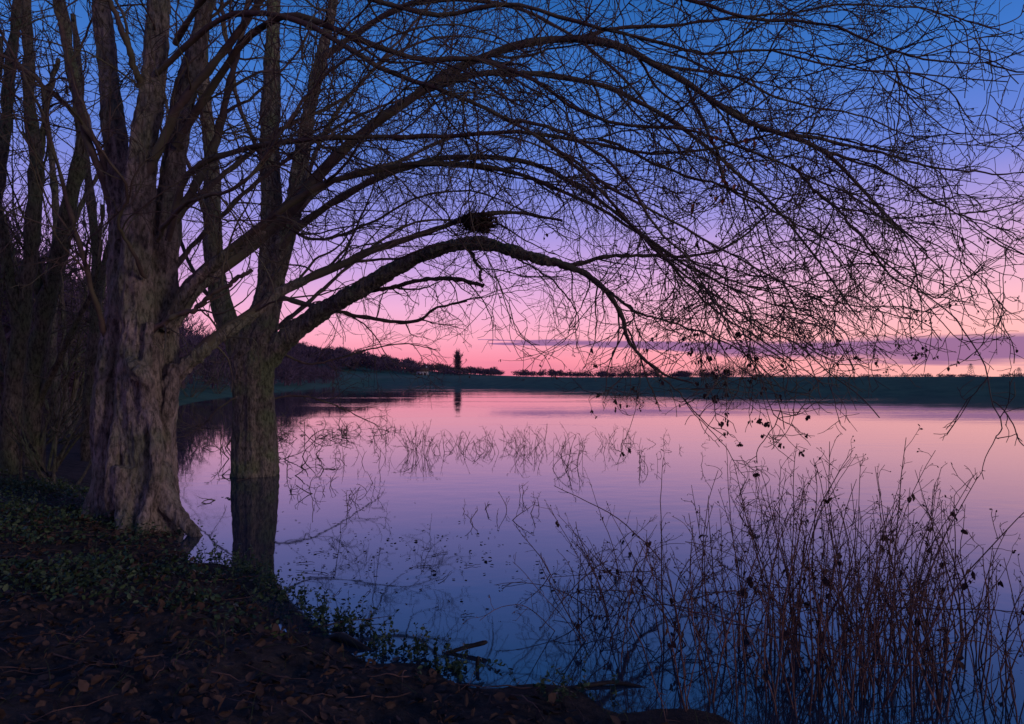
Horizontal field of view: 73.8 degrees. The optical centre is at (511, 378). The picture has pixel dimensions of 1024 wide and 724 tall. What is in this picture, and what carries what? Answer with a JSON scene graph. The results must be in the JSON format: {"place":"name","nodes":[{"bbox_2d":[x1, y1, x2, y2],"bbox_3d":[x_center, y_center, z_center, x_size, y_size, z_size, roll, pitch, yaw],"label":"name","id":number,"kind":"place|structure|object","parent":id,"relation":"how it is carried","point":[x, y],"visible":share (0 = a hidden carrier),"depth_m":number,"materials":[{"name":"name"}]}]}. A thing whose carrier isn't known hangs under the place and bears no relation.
{"place":"outdoors","nodes":[
{"label":"outdoors","id":0,"kind":"place"},
{"bbox_2d":[192,334,501,375],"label":"wooded hillside","id":1,"kind":"structure","parent":0,"point":[310,350],"depth_m":351.95,"materials":[{"name":"brown plant"}]},
{"bbox_2d":[416,367,428,371],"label":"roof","id":2,"kind":"structure","parent":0,"point":[420,368],"depth_m":319.63,"materials":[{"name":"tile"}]},
{"bbox_2d":[0,364,1023,723],"bbox_3d":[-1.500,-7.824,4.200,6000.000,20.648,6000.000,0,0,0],"label":"ground","id":3,"kind":"structure","parent":0,"point":[72,468],"depth_m":3.69,"materials":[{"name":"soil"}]},
{"bbox_2d":[0,0,64,281],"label":"bare tree","id":4,"kind":"object","parent":3,"relation":"on","point":[5,91],"visible":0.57,"depth_m":8.96,"materials":[{"name":"brown wood"}]},
{"bbox_2d":[0,165,69,385],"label":"bare tree","id":5,"kind":"object","parent":3,"relation":"on","point":[4,348],"visible":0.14,"depth_m":13.42,"materials":[{"name":"brown wood"}]},
{"bbox_2d":[2,338,84,444],"bbox_3d":[-10.403,0.302,15.336,4.200,2.540,2.028,0,0,-43],"label":"bare shrub","id":6,"kind":"object","parent":3,"relation":"on","point":[69,427],"visible":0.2,"depth_m":15.61,"materials":[{"name":"brown plant"}]},
{"bbox_2d":[0,392,91,484],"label":"bare shrub","id":7,"kind":"object","parent":3,"relation":"on","point":[28,452],"visible":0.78,"depth_m":9.48,"materials":[{"name":"brown plant"}]},
{"bbox_2d":[0,315,93,444],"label":"bare shrub","id":8,"kind":"object","parent":3,"relation":"on","point":[63,414],"visible":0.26,"depth_m":12.27,"materials":[{"name":"brown plant"}]},
{"bbox_2d":[0,332,96,471],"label":"bare shrub","id":9,"kind":"object","parent":3,"relation":"on","point":[52,446],"visible":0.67,"depth_m":10.71,"materials":[{"name":"brown plant"}]},
{"bbox_2d":[0,0,97,474],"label":"bare tree","id":10,"kind":"object","parent":3,"relation":"on","point":[20,304],"visible":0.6,"depth_m":9.92,"materials":[{"name":"brown wood"}]},
{"bbox_2d":[1,131,106,433],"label":"bare tree","id":11,"kind":"object","parent":3,"relation":"on","point":[66,359],"visible":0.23,"depth_m":18.42,"materials":[{"name":"brown wood"}]},
{"bbox_2d":[12,90,106,437],"bbox_3d":[-11.157,-2.758,16.965,2.673,8.969,2.033,0,0,0],"label":"bare tree","id":12,"kind":"object","parent":3,"relation":"on","point":[53,344],"visible":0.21,"depth_m":16.99,"materials":[{"name":"brown wood"}]},
{"bbox_2d":[44,348,84,421],"bbox_3d":[-12.731,0.072,20.010,3.269,2.964,3.248,0,0,0],"label":"bare shrub","id":13,"kind":"object","parent":3,"relation":"on","point":[77,413],"visible":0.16,"depth_m":19.73,"materials":[{"name":"brown plant"}]},
{"bbox_2d":[0,0,130,470],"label":"bare tree","id":14,"kind":"object","parent":3,"relation":"on","point":[47,293],"visible":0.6,"depth_m":10.64,"materials":[{"name":"brown wood"}]},
{"bbox_2d":[74,189,180,354],"bbox_3d":[-18.325,-3.674,32.419,4.463,10.146,7.768,0,0,0],"label":"bare tree","id":15,"kind":"object","parent":3,"relation":"on","point":[104,242],"visible":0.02,"depth_m":30.63,"materials":[{"name":"brown wood"}]},
{"bbox_2d":[33,0,226,461],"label":"bare tree","id":16,"kind":"object","parent":3,"relation":"on","point":[85,453],"visible":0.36,"depth_m":12.91,"materials":[{"name":"brown wood"}]},
{"bbox_2d":[35,166,225,414],"bbox_3d":[-15.080,-3.201,26.200,5.040,9.245,8.785,0,0,27],"label":"bare tree","id":17,"kind":"object","parent":3,"relation":"on","point":[75,383],"visible":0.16,"depth_m":23.96,"materials":[{"name":"brown wood"}]},
{"bbox_2d":[67,251,201,281],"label":"bare tree","id":18,"kind":"object","parent":3,"relation":"on","point":[181,269],"visible":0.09,"depth_m":40.54,"materials":[{"name":"brown wood"}]},
{"bbox_2d":[0,469,308,637],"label":"ivy groundcover","id":19,"kind":"object","parent":3,"relation":"on","point":[67,576],"visible":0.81,"depth_m":5.16,"materials":[{"name":"green plant"}]},
{"bbox_2d":[0,177,344,408],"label":"bankside woodland","id":20,"kind":"object","parent":3,"relation":"on","point":[294,371],"visible":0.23,"depth_m":67.54,"materials":[{"name":"brown plant"}]},
{"bbox_2d":[179,350,229,397],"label":"bare shrub","id":21,"kind":"object","parent":3,"relation":"on","point":[191,395],"visible":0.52,"depth_m":50.30,"materials":[{"name":"brown plant"}]},
{"bbox_2d":[194,349,231,393],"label":"bare shrub","id":22,"kind":"object","parent":3,"relation":"on","point":[219,380],"visible":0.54,"depth_m":59.98,"materials":[{"name":"brown plant"}]},
{"bbox_2d":[0,503,667,723],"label":"fallen leaves","id":23,"kind":"object","parent":3,"relation":"on","point":[186,699],"depth_m":3.44,"materials":[{"name":"brown plant"}]},
{"bbox_2d":[452,348,461,373],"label":"poplar tree","id":24,"kind":"object","parent":3,"relation":"on","point":[457,359],"visible":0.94,"depth_m":359.38,"materials":[{"name":"black plant"}]},
{"bbox_2d":[71,0,913,490],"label":"bare tree","id":25,"kind":"object","parent":3,"relation":"on","point":[255,444],"visible":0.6,"depth_m":10.80,"materials":[{"name":"brown plant"}]},
{"bbox_2d":[0,0,1023,536],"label":"bare tree","id":26,"kind":"object","parent":3,"relation":"on","point":[142,370],"visible":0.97,"depth_m":6.59,"materials":[{"name":"brown plant"}]},
{"bbox_2d":[436,204,505,241],"bbox_3d":[-0.471,-1.923,8.506,0.855,0.498,0.834,0,0,12],"label":"bird nest","id":27,"kind":"object","parent":26,"relation":"on","point":[485,216],"visible":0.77,"depth_m":8.45,"materials":[{"name":"brown wood"}]},
{"bbox_2d":[600,360,752,376],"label":"levee hawthorns","id":28,"kind":"object","parent":3,"relation":"on","point":[646,371],"visible":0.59,"depth_m":160.39,"materials":[{"name":"brown plant"}]},
{"bbox_2d":[420,363,1023,376],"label":"distant treeline","id":29,"kind":"object","parent":3,"relation":"on","point":[556,373],"visible":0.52,"depth_m":430.51,"materials":[{"name":"black plant"}]},
{"bbox_2d":[0,0,1023,376],"label":"sky","id":30,"kind":"structure","parent":0,"point":[975,97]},
{"bbox_2d":[91,384,1023,723],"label":"water","id":31,"kind":"structure","parent":0,"point":[441,490],"depth_m":7.67,"materials":[{"name":"blue liquid"}]},
{"bbox_2d":[176,423,279,450],"bbox_3d":[-7.081,1.631,15.870,3.325,1.221,2.001,0,0,22],"label":"flooded brush","id":32,"kind":"object","parent":31,"relation":"in","point":[228,443],"visible":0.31,"depth_m":15.78,"materials":[{"name":"brown plant"}]},
{"bbox_2d":[197,479,312,502],"bbox_3d":[-3.407,1.561,9.204,1.525,0.339,0.681,0,0,-33],"label":"flooded brush","id":33,"kind":"object","parent":31,"relation":"in","point":[291,489],"visible":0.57,"depth_m":9.35,"materials":[{"name":"brown plant"}]},
{"bbox_2d":[204,430,323,458],"bbox_3d":[-4.769,1.544,13.947,2.296,1.034,1.732,0,0,0],"label":"flooded brush","id":34,"kind":"object","parent":31,"relation":"in","point":[279,452],"visible":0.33,"depth_m":13.48,"materials":[{"name":"brown plant"}]},
{"bbox_2d":[212,455,321,480],"bbox_3d":[-3.999,1.531,11.154,1.870,0.492,1.347,0,0,21],"label":"flooded brush","id":35,"kind":"object","parent":31,"relation":"in","point":[287,464],"visible":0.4,"depth_m":11.16,"materials":[{"name":"brown plant"}]},
{"bbox_2d":[275,405,352,424],"bbox_3d":[-7.221,1.394,24.362,3.416,0.896,2.448,0,0,0],"label":"flooded brush","id":36,"kind":"object","parent":31,"relation":"in","point":[309,418],"visible":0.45,"depth_m":24.23,"materials":[{"name":"brown plant"}]},
{"bbox_2d":[276,412,360,439],"bbox_3d":[-5.728,1.575,18.346,3.306,1.267,3.031,0,0,0],"label":"flooded brush","id":37,"kind":"object","parent":31,"relation":"in","point":[304,434],"visible":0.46,"depth_m":18.46,"materials":[{"name":"brown plant"}]},
{"bbox_2d":[300,455,336,469],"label":"flooded brush","id":38,"kind":"object","parent":31,"relation":"in","point":[318,464],"visible":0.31,"depth_m":12.01,"materials":[{"name":"brown plant"}]},
{"bbox_2d":[295,468,384,509],"bbox_3d":[-2.618,1.510,10.073,1.214,0.309,3.847,0,0,-17],"label":"dead reed tuft","id":39,"kind":"object","parent":31,"relation":"in","point":[347,505],"visible":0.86,"depth_m":9.16,"materials":[{"name":"brown plant"}]},
{"bbox_2d":[302,427,392,465],"bbox_3d":[-3.981,1.450,16.635,2.089,0.427,9.273,0,0,-14],"label":"dead reed tuft","id":40,"kind":"object","parent":31,"relation":"in","point":[354,444],"visible":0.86,"depth_m":13.66,"materials":[{"name":"brown plant"}]},
{"bbox_2d":[324,632,371,649],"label":"sunken branch","id":41,"kind":"object","parent":31,"relation":"in","point":[345,638],"visible":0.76,"depth_m":4.09,"materials":[{"name":"brown wood"}]},
{"bbox_2d":[329,420,400,432],"bbox_3d":[-4.475,1.633,20.637,2.470,0.825,1.668,0,0,0],"label":"flooded brush","id":42,"kind":"object","parent":31,"relation":"in","point":[364,429],"visible":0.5,"depth_m":20.73,"materials":[{"name":"brown plant"}]},
{"bbox_2d":[333,427,420,444],"bbox_3d":[-3.333,1.610,16.941,2.211,0.699,1.798,0,0,16],"label":"flooded brush","id":43,"kind":"object","parent":31,"relation":"in","point":[382,438],"visible":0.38,"depth_m":17.19,"materials":[{"name":"brown plant"}]},
{"bbox_2d":[364,412,394,435],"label":"dead reed tuft","id":44,"kind":"object","parent":31,"relation":"in","point":[381,421],"visible":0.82,"depth_m":21.79,"materials":[{"name":"brown plant"}]},
{"bbox_2d":[175,535,618,701],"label":"waterside plants","id":45,"kind":"object","parent":31,"relation":"in","point":[456,667],"visible":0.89,"depth_m":4.29,"materials":[{"name":"green plant"}]},
{"bbox_2d":[391,419,439,458],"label":"dead reed tuft","id":46,"kind":"object","parent":31,"relation":"in","point":[423,436],"visible":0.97,"depth_m":14.60,"materials":[{"name":"brown plant"}]},
{"bbox_2d":[426,429,457,452],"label":"dead reed tuft","id":47,"kind":"object","parent":31,"relation":"in","point":[449,441],"visible":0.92,"depth_m":15.54,"materials":[{"name":"brown plant"}]},
{"bbox_2d":[443,640,487,653],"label":"sunken branch","id":48,"kind":"object","parent":31,"relation":"in","point":[475,644],"visible":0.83,"depth_m":3.97,"materials":[{"name":"brown wood"}]},
{"bbox_2d":[475,656,479,668],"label":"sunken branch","id":49,"kind":"object","parent":31,"relation":"in","point":[477,660],"visible":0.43,"depth_m":3.75,"materials":[{"name":"brown wood"}]},
{"bbox_2d":[455,425,513,453],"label":"dead reed tuft","id":50,"kind":"object","parent":31,"relation":"in","point":[460,437],"visible":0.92,"depth_m":15.56,"materials":[{"name":"brown plant"}]},
{"bbox_2d":[463,481,539,524],"bbox_3d":[-0.115,1.500,8.356,0.956,0.326,1.904,0,0,0],"label":"dead reed tuft","id":51,"kind":"object","parent":31,"relation":"in","point":[507,502],"visible":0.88,"depth_m":8.17,"materials":[{"name":"brown plant"}]},
{"bbox_2d":[500,423,547,460],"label":"dead reed tuft","id":52,"kind":"object","parent":31,"relation":"in","point":[525,441],"visible":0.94,"depth_m":15.23,"materials":[{"name":"brown plant"}]},
{"bbox_2d":[548,423,591,470],"bbox_3d":[1.113,1.307,14.287,1.006,0.714,5.240,0,0,10],"label":"dead reed tuft","id":53,"kind":"object","parent":31,"relation":"in","point":[563,446],"visible":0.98,"depth_m":12.97,"materials":[{"name":"brown plant"}]},
{"bbox_2d":[462,467,747,664],"bbox_3d":[0.729,1.210,4.743,1.712,0.887,2.430,0,0,8],"label":"dead weed clump","id":54,"kind":"object","parent":31,"relation":"on","point":[629,593],"visible":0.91,"depth_m":4.41,"materials":[{"name":"brown plant"}]},
{"bbox_2d":[565,680,648,688],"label":"sunken branch","id":55,"kind":"object","parent":31,"relation":"in","point":[605,682],"visible":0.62,"depth_m":3.54,"materials":[{"name":"brown wood"}]},
{"bbox_2d":[595,425,634,455],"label":"dead reed tuft","id":56,"kind":"object","parent":31,"relation":"in","point":[610,438],"visible":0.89,"depth_m":16.17,"materials":[{"name":"brown plant"}]},
{"bbox_2d":[221,516,1021,679],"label":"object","id":57,"kind":"object","parent":31,"relation":"on","point":[656,667],"depth_m":5.64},
{"bbox_2d":[636,438,654,473],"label":"dead reed tuft","id":58,"kind":"object","parent":31,"relation":"in","point":[639,467],"visible":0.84,"depth_m":12.13,"materials":[{"name":"brown plant"}]},
{"bbox_2d":[648,430,705,464],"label":"dead reed tuft","id":59,"kind":"object","parent":31,"relation":"in","point":[669,450],"visible":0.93,"depth_m":14.12,"materials":[{"name":"brown plant"}]},
{"bbox_2d":[705,456,809,524],"bbox_3d":[3.553,1.457,9.842,1.179,0.413,5.093,0,0,10],"label":"dead reed tuft","id":60,"kind":"object","parent":31,"relation":"in","point":[755,491],"visible":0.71,"depth_m":8.52,"materials":[{"name":"brown plant"}]},
{"bbox_2d":[541,486,1023,721],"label":"dead weed clump","id":61,"kind":"object","parent":31,"relation":"in","point":[729,591],"visible":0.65,"depth_m":3.68,"materials":[{"name":"brown plant"}]},
{"bbox_2d":[639,424,1023,716],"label":"dead weed clump","id":62,"kind":"object","parent":31,"relation":"in","point":[794,620],"visible":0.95,"depth_m":3.53,"materials":[{"name":"brown plant"}]},
{"bbox_2d":[807,492,1023,680],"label":"dead weed clump","id":63,"kind":"object","parent":31,"relation":"in","point":[964,586],"visible":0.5,"depth_m":4.02,"materials":[{"name":"brown plant"}]},
{"bbox_2d":[958,630,1023,723],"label":"dead weed clump","id":64,"kind":"object","parent":31,"relation":"in","point":[1012,692],"visible":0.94,"depth_m":3.33,"materials":[{"name":"brown plant"}]}
]}

